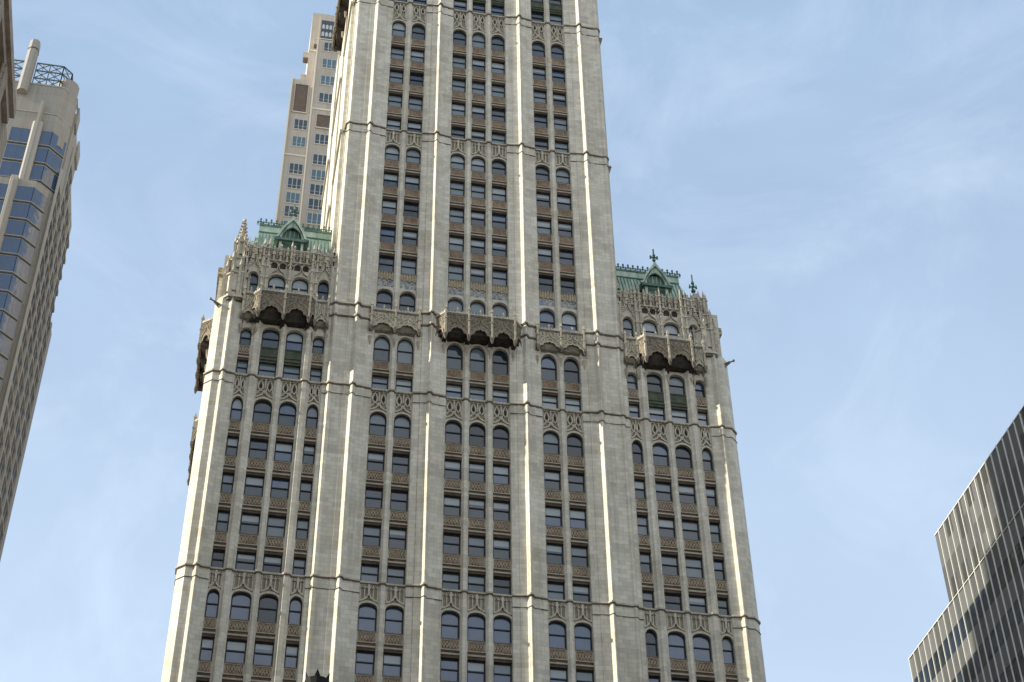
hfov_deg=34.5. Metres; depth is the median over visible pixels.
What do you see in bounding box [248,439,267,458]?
window
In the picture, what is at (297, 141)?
window
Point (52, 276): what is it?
window
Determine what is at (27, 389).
window
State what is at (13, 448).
window
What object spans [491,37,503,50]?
arched window
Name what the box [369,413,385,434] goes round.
arched window
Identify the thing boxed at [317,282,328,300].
arched window
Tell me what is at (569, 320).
arched window
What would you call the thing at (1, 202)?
ribbon window
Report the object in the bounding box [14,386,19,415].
window
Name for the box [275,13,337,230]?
apartment tower
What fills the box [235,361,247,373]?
window
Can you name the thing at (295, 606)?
arched window
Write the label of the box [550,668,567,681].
window
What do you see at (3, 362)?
ribbon window
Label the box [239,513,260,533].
window
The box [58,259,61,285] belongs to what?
window
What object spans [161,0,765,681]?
gothic skyscraper
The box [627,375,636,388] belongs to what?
arched window
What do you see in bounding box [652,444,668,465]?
arched window
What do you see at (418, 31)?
arched window
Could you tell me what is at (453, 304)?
arched window
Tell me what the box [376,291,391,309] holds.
arched window
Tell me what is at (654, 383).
arched window
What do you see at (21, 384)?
window
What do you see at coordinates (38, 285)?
window
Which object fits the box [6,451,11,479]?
window
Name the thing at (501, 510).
window
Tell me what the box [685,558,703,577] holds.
window
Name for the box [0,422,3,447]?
window
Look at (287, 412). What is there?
arched window
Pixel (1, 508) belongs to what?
window
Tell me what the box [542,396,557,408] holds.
window
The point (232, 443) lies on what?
window
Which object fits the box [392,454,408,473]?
window
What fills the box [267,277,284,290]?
arched window
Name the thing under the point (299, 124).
window
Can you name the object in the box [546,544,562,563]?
window
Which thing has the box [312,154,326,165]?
window
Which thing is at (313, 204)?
window
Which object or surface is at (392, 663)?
window
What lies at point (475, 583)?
window
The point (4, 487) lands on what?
window
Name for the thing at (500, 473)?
window
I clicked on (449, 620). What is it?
arched window
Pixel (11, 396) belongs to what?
window
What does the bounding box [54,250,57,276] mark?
window
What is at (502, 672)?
window
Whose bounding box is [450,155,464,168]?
arched window
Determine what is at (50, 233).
window
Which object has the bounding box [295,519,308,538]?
window
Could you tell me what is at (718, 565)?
window
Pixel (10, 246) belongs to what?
ribbon window
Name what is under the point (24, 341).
window
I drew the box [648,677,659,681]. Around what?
window
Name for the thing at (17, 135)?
ribbon window
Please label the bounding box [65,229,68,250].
window
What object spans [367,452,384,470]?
window
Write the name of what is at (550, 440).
arched window
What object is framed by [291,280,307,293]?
arched window
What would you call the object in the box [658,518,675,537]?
window
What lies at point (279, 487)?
window
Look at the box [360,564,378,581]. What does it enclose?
window
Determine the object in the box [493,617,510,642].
arched window
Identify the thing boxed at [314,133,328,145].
window
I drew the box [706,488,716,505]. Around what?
window
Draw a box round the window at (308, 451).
[302,445,315,463]
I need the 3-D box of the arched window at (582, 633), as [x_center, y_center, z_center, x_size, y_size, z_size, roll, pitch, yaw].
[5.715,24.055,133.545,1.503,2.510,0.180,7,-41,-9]
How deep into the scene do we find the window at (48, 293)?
237.18 m
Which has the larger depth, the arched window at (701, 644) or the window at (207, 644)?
the arched window at (701, 644)
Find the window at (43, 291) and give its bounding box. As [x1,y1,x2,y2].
[41,277,45,304]
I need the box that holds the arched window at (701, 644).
[693,635,711,660]
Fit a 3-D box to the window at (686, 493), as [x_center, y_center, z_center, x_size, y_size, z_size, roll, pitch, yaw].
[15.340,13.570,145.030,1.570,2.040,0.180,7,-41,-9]
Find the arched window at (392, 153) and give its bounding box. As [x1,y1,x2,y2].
[385,146,399,159]
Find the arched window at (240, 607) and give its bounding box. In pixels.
[229,593,250,619]
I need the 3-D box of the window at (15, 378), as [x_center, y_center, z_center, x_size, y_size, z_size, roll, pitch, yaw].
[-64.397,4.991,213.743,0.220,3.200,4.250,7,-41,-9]
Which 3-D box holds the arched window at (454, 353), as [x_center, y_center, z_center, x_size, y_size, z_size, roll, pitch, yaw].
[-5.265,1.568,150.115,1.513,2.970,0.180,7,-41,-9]
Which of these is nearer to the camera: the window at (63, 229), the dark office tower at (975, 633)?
the dark office tower at (975, 633)
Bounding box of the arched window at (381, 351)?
[373,337,389,360]
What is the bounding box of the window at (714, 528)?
[709,523,720,541]
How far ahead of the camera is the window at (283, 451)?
139.76 m
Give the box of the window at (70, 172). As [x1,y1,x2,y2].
[68,163,71,185]
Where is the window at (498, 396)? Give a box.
[493,390,508,402]
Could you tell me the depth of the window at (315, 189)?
230.70 m
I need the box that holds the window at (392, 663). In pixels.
[382,653,401,676]
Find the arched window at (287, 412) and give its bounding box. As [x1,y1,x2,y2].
[277,403,295,425]
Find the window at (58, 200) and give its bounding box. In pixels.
[56,185,60,208]
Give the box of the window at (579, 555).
[571,546,587,566]
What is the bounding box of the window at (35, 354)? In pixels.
[33,335,37,362]
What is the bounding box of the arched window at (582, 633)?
[574,624,591,650]
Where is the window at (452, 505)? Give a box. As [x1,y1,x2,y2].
[443,496,460,515]
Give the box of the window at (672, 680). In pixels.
[671,679,687,681]
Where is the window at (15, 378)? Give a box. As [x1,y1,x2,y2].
[13,360,18,393]
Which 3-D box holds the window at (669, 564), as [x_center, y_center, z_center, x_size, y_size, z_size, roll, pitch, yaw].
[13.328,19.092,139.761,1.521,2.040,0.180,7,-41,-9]
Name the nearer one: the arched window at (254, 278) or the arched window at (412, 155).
the arched window at (254, 278)
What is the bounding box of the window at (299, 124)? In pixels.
[293,119,307,130]
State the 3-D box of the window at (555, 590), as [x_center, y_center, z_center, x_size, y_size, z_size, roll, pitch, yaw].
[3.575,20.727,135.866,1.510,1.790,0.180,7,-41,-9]
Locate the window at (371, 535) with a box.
[362,526,380,545]
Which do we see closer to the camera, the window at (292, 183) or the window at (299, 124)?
the window at (292, 183)
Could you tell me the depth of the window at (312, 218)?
227.01 m
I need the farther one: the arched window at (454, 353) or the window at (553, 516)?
the arched window at (454, 353)
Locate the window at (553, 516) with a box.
[545,506,561,525]
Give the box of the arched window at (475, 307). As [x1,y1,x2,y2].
[470,302,484,314]
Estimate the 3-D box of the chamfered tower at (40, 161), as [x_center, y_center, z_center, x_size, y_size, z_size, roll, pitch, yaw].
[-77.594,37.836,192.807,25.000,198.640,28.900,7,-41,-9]
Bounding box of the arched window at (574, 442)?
[567,435,582,456]
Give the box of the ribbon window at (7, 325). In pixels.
[0,312,16,340]
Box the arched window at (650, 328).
[642,322,656,334]
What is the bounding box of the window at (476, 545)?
[468,536,484,556]
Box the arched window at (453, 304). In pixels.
[448,299,462,311]
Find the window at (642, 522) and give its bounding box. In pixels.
[637,516,648,534]
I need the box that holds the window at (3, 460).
[0,445,5,476]
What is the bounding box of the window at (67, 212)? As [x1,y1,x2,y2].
[65,202,68,229]
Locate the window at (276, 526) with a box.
[266,516,285,536]
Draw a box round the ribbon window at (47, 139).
[38,131,66,158]
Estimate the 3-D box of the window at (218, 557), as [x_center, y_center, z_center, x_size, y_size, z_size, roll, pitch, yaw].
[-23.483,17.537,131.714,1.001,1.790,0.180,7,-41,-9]
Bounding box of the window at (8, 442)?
[5,424,10,456]
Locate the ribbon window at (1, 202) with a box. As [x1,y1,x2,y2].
[0,201,3,214]
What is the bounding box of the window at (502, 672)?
[493,663,511,681]
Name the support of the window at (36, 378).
in the chamfered tower at (40, 161)
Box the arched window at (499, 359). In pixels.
[492,351,507,374]
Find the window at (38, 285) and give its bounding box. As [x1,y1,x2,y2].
[36,268,40,296]
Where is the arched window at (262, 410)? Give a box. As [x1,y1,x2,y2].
[252,401,271,422]
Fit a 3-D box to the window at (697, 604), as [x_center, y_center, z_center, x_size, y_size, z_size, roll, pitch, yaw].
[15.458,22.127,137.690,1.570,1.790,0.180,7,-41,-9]
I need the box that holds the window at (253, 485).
[244,476,264,495]
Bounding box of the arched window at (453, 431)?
[445,422,461,443]
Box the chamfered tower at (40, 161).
[0,39,79,560]
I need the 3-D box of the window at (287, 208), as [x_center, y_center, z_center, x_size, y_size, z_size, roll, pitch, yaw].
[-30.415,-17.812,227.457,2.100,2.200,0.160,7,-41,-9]
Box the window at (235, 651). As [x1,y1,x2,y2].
[224,640,246,662]
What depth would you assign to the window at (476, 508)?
139.79 m
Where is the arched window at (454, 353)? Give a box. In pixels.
[446,345,461,368]
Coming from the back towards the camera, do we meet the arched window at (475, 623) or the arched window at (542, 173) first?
the arched window at (542, 173)
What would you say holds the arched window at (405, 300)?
in the gothic skyscraper
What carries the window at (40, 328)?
in the chamfered tower at (40, 161)
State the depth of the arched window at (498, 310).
154.92 m
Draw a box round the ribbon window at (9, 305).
[0,293,21,320]
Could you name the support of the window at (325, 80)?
in the apartment tower at (302, 174)
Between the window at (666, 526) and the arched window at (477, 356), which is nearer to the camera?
the window at (666, 526)
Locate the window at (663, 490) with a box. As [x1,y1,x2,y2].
[655,482,671,500]
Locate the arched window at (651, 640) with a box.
[645,631,657,656]
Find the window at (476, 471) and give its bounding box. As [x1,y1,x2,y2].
[469,463,484,481]
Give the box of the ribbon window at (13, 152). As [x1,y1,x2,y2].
[3,143,25,161]
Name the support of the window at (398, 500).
in the gothic skyscraper
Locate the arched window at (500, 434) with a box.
[493,427,508,448]
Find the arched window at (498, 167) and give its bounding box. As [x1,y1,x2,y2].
[492,161,505,174]
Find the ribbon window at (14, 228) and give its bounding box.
[4,219,38,247]
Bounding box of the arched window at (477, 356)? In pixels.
[470,348,484,371]
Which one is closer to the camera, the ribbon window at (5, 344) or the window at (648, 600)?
the window at (648, 600)
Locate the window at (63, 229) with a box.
[61,220,64,242]
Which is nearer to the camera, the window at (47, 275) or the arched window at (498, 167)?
the arched window at (498, 167)
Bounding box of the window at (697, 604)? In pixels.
[689,596,706,612]
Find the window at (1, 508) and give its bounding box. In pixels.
[0,493,2,512]
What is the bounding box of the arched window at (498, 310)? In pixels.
[492,305,507,316]
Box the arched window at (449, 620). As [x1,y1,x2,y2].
[441,612,458,638]
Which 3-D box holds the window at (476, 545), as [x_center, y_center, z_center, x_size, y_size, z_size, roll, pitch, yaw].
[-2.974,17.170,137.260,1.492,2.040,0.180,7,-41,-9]
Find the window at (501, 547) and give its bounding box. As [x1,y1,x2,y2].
[493,538,509,558]
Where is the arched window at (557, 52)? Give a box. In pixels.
[551,45,563,59]
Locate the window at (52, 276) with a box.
[50,267,53,293]
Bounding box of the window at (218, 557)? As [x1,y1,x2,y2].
[211,550,224,567]
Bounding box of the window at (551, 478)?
[544,471,560,489]
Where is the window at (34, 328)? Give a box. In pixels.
[32,310,36,338]
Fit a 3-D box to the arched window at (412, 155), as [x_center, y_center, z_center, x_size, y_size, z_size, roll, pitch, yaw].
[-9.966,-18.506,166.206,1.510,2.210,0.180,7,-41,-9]
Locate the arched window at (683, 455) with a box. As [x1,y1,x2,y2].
[675,447,692,468]
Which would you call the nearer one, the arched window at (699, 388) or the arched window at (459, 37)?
the arched window at (699, 388)
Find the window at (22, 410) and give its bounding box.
[20,391,24,419]
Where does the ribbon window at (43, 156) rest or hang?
in the chamfered tower at (40, 161)
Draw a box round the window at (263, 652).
[252,642,273,665]
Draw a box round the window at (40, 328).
[38,318,41,345]
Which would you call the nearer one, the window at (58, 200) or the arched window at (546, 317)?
the arched window at (546, 317)
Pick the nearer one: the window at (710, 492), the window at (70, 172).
the window at (710, 492)
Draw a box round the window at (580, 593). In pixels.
[572,585,589,601]
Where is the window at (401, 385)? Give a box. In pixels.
[395,379,411,391]
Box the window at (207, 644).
[199,637,214,659]
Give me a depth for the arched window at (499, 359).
150.78 m
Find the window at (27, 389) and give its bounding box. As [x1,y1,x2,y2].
[25,374,29,401]
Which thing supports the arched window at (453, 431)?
in the gothic skyscraper
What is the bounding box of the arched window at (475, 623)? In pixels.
[467,615,484,640]
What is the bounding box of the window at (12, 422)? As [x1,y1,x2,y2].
[10,407,14,439]
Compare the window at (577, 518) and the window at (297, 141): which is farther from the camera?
the window at (297, 141)
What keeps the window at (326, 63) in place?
in the apartment tower at (302, 174)
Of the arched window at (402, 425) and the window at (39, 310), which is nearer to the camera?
the arched window at (402, 425)
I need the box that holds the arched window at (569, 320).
[562,313,576,330]
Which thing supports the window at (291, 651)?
in the gothic skyscraper
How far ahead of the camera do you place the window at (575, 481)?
143.60 m
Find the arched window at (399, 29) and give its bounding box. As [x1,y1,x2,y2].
[392,22,405,36]
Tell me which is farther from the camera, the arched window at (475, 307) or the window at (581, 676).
the arched window at (475, 307)
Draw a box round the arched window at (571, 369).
[564,359,579,382]
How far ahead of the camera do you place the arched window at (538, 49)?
181.03 m
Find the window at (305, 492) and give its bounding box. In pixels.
[299,481,312,500]
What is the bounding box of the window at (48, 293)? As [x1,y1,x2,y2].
[46,284,49,311]
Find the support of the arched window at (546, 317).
in the gothic skyscraper
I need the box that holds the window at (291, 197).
[285,192,300,204]
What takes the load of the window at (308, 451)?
in the gothic skyscraper
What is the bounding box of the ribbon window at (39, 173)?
[29,165,57,193]
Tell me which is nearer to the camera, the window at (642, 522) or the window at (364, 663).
the window at (364, 663)
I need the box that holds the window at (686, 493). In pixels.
[678,485,695,503]
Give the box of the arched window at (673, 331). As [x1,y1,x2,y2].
[664,324,678,337]
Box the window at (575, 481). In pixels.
[568,473,584,491]
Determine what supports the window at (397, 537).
in the gothic skyscraper
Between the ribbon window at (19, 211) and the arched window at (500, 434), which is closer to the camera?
the arched window at (500, 434)
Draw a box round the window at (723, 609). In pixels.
[717,599,728,614]
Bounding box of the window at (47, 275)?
[45,260,49,287]
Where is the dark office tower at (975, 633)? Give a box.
[908,405,1023,681]
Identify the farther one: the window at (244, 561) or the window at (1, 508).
the window at (1, 508)
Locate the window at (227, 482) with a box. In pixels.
[220,473,234,492]
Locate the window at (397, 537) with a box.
[388,528,406,548]
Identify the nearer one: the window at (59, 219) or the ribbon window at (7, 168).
the ribbon window at (7, 168)
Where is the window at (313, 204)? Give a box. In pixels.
[307,198,321,210]
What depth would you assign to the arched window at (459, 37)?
179.71 m
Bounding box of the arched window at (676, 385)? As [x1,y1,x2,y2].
[669,377,684,394]
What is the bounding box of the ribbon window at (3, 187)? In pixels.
[0,183,8,199]
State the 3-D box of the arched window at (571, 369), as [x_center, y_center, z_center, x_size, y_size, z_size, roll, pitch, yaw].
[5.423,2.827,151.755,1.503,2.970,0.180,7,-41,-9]
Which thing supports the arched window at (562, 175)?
in the gothic skyscraper
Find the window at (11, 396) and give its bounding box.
[8,380,13,409]
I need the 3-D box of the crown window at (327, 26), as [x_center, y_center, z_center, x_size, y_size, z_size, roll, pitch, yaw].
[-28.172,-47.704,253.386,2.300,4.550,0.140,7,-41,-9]
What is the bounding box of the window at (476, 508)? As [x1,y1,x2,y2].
[468,499,484,517]
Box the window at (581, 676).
[576,670,593,681]
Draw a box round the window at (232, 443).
[225,437,238,455]
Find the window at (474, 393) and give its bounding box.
[469,387,484,399]
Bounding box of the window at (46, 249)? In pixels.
[44,235,48,259]
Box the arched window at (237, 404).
[230,398,242,419]
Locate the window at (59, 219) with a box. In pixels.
[57,209,60,236]
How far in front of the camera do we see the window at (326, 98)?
243.31 m
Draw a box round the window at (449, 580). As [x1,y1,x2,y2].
[442,572,459,589]
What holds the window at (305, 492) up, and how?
in the gothic skyscraper
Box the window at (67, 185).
[65,180,68,202]
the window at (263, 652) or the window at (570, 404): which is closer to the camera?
the window at (263, 652)
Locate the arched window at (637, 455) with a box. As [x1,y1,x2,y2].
[632,442,642,462]
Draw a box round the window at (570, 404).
[565,399,580,410]
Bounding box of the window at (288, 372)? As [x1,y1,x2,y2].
[282,366,300,378]
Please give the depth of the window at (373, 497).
138.47 m
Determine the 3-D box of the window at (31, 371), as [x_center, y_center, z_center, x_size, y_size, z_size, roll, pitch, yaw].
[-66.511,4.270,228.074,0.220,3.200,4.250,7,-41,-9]
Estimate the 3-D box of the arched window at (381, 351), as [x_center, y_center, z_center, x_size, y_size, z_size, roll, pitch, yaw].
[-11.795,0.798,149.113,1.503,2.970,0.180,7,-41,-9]
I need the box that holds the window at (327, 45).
[323,42,337,52]
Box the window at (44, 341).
[42,324,46,351]
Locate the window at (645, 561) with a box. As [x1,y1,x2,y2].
[639,553,651,572]
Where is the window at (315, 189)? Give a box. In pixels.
[309,183,323,195]
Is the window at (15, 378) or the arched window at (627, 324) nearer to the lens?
the arched window at (627, 324)
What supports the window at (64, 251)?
in the chamfered tower at (40, 161)
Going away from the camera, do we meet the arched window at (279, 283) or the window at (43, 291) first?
the arched window at (279, 283)
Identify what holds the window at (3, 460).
in the chamfered tower at (40, 161)
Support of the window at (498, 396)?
in the gothic skyscraper
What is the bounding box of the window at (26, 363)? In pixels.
[24,348,28,377]
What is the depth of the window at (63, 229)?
245.76 m
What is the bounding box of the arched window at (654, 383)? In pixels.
[646,374,661,391]
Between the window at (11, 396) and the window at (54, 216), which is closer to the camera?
the window at (11, 396)
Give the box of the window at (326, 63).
[321,58,336,69]
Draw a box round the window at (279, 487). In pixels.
[270,478,289,497]
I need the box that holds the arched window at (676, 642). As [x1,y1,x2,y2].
[668,633,685,658]
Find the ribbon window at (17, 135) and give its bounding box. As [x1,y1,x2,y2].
[7,126,30,144]
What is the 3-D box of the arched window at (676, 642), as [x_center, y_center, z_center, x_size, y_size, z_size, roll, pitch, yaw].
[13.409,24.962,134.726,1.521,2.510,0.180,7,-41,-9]
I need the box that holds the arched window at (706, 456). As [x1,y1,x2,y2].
[702,449,712,470]
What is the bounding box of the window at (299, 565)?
[292,558,305,574]
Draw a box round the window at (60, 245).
[58,237,61,259]
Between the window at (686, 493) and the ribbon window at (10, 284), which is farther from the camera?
the ribbon window at (10, 284)
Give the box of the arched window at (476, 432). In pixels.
[469,424,484,445]
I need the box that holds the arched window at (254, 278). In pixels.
[247,273,257,291]
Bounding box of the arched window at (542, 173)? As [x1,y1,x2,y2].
[535,167,549,180]
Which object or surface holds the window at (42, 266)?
in the chamfered tower at (40, 161)
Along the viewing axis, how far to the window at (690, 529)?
142.63 m
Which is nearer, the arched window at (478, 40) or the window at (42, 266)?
the arched window at (478, 40)
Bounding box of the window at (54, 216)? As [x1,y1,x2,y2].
[52,202,56,225]
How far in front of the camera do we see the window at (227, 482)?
136.62 m
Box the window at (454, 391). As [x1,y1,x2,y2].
[446,385,461,397]
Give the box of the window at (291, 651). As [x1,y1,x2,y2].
[284,645,298,667]
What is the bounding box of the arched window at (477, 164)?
[471,158,484,171]
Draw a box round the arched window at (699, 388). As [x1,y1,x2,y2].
[695,382,704,396]
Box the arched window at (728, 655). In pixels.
[722,638,734,663]
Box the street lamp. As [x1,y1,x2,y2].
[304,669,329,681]
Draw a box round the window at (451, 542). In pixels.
[443,533,459,553]
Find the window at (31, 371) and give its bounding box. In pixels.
[29,357,33,383]
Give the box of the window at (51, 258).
[49,243,53,268]
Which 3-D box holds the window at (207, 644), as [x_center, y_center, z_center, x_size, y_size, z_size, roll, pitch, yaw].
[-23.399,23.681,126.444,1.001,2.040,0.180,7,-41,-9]
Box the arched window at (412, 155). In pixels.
[406,149,420,162]
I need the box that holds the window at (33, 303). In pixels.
[31,285,35,313]
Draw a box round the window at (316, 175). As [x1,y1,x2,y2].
[310,169,324,181]
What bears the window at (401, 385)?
in the gothic skyscraper
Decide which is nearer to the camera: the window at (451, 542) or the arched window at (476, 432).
the window at (451, 542)
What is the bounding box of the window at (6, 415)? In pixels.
[3,401,8,430]
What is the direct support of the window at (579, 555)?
in the gothic skyscraper
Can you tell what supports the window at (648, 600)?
in the gothic skyscraper
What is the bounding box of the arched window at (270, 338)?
[260,330,279,348]
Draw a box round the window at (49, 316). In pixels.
[47,310,50,333]
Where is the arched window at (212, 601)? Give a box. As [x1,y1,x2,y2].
[204,590,219,616]
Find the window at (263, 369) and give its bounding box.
[257,363,276,376]
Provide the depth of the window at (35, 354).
230.64 m
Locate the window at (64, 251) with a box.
[62,244,65,268]
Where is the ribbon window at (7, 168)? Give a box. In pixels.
[0,161,21,177]
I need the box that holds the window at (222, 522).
[215,511,229,530]
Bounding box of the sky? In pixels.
[0,0,1023,681]
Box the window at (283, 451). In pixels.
[274,442,292,460]
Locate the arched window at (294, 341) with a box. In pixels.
[285,333,302,350]
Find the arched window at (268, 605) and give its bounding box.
[257,595,277,621]
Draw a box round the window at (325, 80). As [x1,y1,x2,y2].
[320,75,334,86]
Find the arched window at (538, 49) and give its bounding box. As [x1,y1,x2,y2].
[532,43,544,56]
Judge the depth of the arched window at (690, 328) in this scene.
157.94 m
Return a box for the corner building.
[0,0,15,163]
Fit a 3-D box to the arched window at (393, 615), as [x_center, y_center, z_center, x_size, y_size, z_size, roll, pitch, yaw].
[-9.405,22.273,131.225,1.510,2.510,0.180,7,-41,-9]
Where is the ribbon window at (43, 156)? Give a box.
[33,147,62,175]
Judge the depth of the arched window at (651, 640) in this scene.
134.44 m
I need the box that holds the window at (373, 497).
[365,488,382,507]
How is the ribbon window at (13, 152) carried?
in the chamfered tower at (40, 161)
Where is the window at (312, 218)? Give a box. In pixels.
[306,212,321,225]
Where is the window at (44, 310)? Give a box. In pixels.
[42,301,45,328]
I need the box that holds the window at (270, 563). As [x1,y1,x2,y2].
[262,555,282,572]
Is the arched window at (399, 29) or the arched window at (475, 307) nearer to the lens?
the arched window at (475, 307)
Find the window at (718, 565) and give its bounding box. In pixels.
[713,560,724,579]
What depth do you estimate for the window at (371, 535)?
135.99 m
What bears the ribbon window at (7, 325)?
in the chamfered tower at (40, 161)
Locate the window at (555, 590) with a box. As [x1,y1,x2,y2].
[547,582,564,599]
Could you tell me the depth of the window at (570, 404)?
149.21 m
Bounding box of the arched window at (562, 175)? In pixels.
[556,169,569,182]
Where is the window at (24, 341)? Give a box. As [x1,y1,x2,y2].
[22,322,27,351]
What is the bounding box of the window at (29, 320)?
[27,306,31,338]
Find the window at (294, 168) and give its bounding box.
[288,163,303,175]
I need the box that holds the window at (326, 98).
[318,92,332,103]
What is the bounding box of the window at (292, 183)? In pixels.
[286,177,301,189]
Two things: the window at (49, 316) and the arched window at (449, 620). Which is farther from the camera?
the window at (49, 316)
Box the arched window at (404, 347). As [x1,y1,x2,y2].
[397,340,412,363]
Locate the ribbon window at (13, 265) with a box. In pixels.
[0,255,29,283]
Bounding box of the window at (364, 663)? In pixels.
[355,651,374,673]
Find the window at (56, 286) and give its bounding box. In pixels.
[54,276,57,298]
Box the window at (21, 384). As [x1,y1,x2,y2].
[19,365,23,394]
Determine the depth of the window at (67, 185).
244.32 m
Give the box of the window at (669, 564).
[661,555,678,574]
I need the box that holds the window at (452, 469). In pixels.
[444,460,460,478]
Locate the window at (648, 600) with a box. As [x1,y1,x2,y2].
[642,591,653,607]
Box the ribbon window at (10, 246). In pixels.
[0,237,34,265]
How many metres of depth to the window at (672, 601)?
137.42 m
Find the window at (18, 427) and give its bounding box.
[16,412,20,445]
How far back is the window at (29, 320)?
220.84 m
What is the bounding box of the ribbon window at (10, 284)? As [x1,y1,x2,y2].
[0,273,25,302]
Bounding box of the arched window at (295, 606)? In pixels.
[288,598,301,624]
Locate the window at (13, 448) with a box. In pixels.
[11,429,16,458]
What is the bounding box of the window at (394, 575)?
[386,567,404,584]
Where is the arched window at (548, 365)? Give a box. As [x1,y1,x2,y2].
[541,356,556,379]
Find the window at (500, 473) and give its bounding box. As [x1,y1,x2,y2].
[493,465,509,483]
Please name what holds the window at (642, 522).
in the gothic skyscraper
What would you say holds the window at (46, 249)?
in the chamfered tower at (40, 161)
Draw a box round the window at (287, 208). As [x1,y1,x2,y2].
[283,205,298,217]
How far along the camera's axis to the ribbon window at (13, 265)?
219.22 m
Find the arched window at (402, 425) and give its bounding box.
[393,416,410,437]
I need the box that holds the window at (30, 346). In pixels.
[28,331,32,357]
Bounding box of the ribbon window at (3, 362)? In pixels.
[0,356,6,379]
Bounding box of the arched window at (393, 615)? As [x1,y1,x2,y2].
[384,607,403,633]
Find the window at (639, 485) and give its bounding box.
[634,480,645,497]
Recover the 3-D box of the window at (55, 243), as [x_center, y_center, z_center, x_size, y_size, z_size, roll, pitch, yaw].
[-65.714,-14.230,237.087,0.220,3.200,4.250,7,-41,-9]
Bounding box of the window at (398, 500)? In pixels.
[390,491,407,510]
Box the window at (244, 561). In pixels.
[235,553,255,570]
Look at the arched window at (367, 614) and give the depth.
130.94 m
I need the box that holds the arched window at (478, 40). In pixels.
[472,34,484,47]
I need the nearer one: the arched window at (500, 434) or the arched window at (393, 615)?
the arched window at (393, 615)
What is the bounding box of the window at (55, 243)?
[53,226,57,253]
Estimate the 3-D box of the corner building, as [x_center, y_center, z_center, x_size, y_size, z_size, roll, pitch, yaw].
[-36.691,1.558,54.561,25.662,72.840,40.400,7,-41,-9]
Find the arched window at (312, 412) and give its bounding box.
[305,406,317,427]
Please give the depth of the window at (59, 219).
239.77 m
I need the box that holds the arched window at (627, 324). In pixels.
[623,319,632,336]
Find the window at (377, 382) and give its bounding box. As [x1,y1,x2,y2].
[371,376,387,389]
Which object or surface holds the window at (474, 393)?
in the gothic skyscraper
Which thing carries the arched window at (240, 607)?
in the gothic skyscraper
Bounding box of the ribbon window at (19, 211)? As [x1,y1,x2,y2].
[9,202,42,230]
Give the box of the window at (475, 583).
[468,575,484,591]
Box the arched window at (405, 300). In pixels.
[399,294,414,311]
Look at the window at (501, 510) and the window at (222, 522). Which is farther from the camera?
the window at (501, 510)
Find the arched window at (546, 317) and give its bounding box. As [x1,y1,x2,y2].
[540,310,554,328]
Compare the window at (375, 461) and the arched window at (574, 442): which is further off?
the arched window at (574, 442)
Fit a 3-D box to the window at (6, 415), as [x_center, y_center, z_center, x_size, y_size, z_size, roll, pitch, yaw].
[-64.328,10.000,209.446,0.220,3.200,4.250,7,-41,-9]
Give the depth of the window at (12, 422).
216.14 m
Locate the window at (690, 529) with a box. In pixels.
[682,521,699,539]
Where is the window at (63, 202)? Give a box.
[61,192,64,219]
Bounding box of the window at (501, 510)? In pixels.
[493,501,509,520]
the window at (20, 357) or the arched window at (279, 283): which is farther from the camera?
the window at (20, 357)
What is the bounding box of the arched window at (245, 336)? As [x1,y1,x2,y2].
[239,330,251,344]
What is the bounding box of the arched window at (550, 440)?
[543,432,558,453]
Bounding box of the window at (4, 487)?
[1,472,6,506]
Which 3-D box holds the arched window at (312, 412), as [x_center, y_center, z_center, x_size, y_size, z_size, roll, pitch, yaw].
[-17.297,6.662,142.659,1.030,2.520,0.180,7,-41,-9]
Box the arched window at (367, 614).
[357,605,376,630]
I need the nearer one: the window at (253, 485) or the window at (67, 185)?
the window at (253, 485)
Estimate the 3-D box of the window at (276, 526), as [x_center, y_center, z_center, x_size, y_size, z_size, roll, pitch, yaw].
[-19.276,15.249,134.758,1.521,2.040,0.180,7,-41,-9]
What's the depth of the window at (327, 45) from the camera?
250.67 m
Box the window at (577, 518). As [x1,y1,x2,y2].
[569,509,586,528]
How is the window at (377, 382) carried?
in the gothic skyscraper
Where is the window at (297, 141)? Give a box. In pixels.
[291,136,305,147]
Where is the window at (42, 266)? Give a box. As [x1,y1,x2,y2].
[40,252,44,280]
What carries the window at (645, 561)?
in the gothic skyscraper
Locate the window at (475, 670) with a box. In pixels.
[467,661,484,681]
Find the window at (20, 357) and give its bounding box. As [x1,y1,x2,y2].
[17,343,22,372]
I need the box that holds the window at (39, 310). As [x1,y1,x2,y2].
[37,294,41,321]
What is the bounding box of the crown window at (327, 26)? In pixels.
[320,20,334,39]
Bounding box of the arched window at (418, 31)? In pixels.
[411,25,424,38]
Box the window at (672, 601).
[664,594,681,610]
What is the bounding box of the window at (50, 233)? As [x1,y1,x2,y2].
[48,218,52,242]
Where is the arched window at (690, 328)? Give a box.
[689,327,696,339]
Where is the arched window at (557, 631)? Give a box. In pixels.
[549,622,566,647]
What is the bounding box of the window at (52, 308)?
[50,294,54,316]
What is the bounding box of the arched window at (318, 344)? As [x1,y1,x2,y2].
[312,338,323,352]
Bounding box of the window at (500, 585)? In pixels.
[493,577,510,594]
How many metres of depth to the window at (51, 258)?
235.42 m
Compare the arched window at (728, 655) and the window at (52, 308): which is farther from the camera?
the window at (52, 308)
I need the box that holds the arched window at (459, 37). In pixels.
[453,31,465,44]
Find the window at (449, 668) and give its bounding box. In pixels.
[440,658,458,681]
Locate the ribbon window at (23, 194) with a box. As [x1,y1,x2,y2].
[13,185,46,213]
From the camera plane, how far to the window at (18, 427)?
222.30 m
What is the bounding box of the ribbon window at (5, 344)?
[0,333,11,359]
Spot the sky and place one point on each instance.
(840, 183)
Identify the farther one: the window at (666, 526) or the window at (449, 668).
the window at (666, 526)

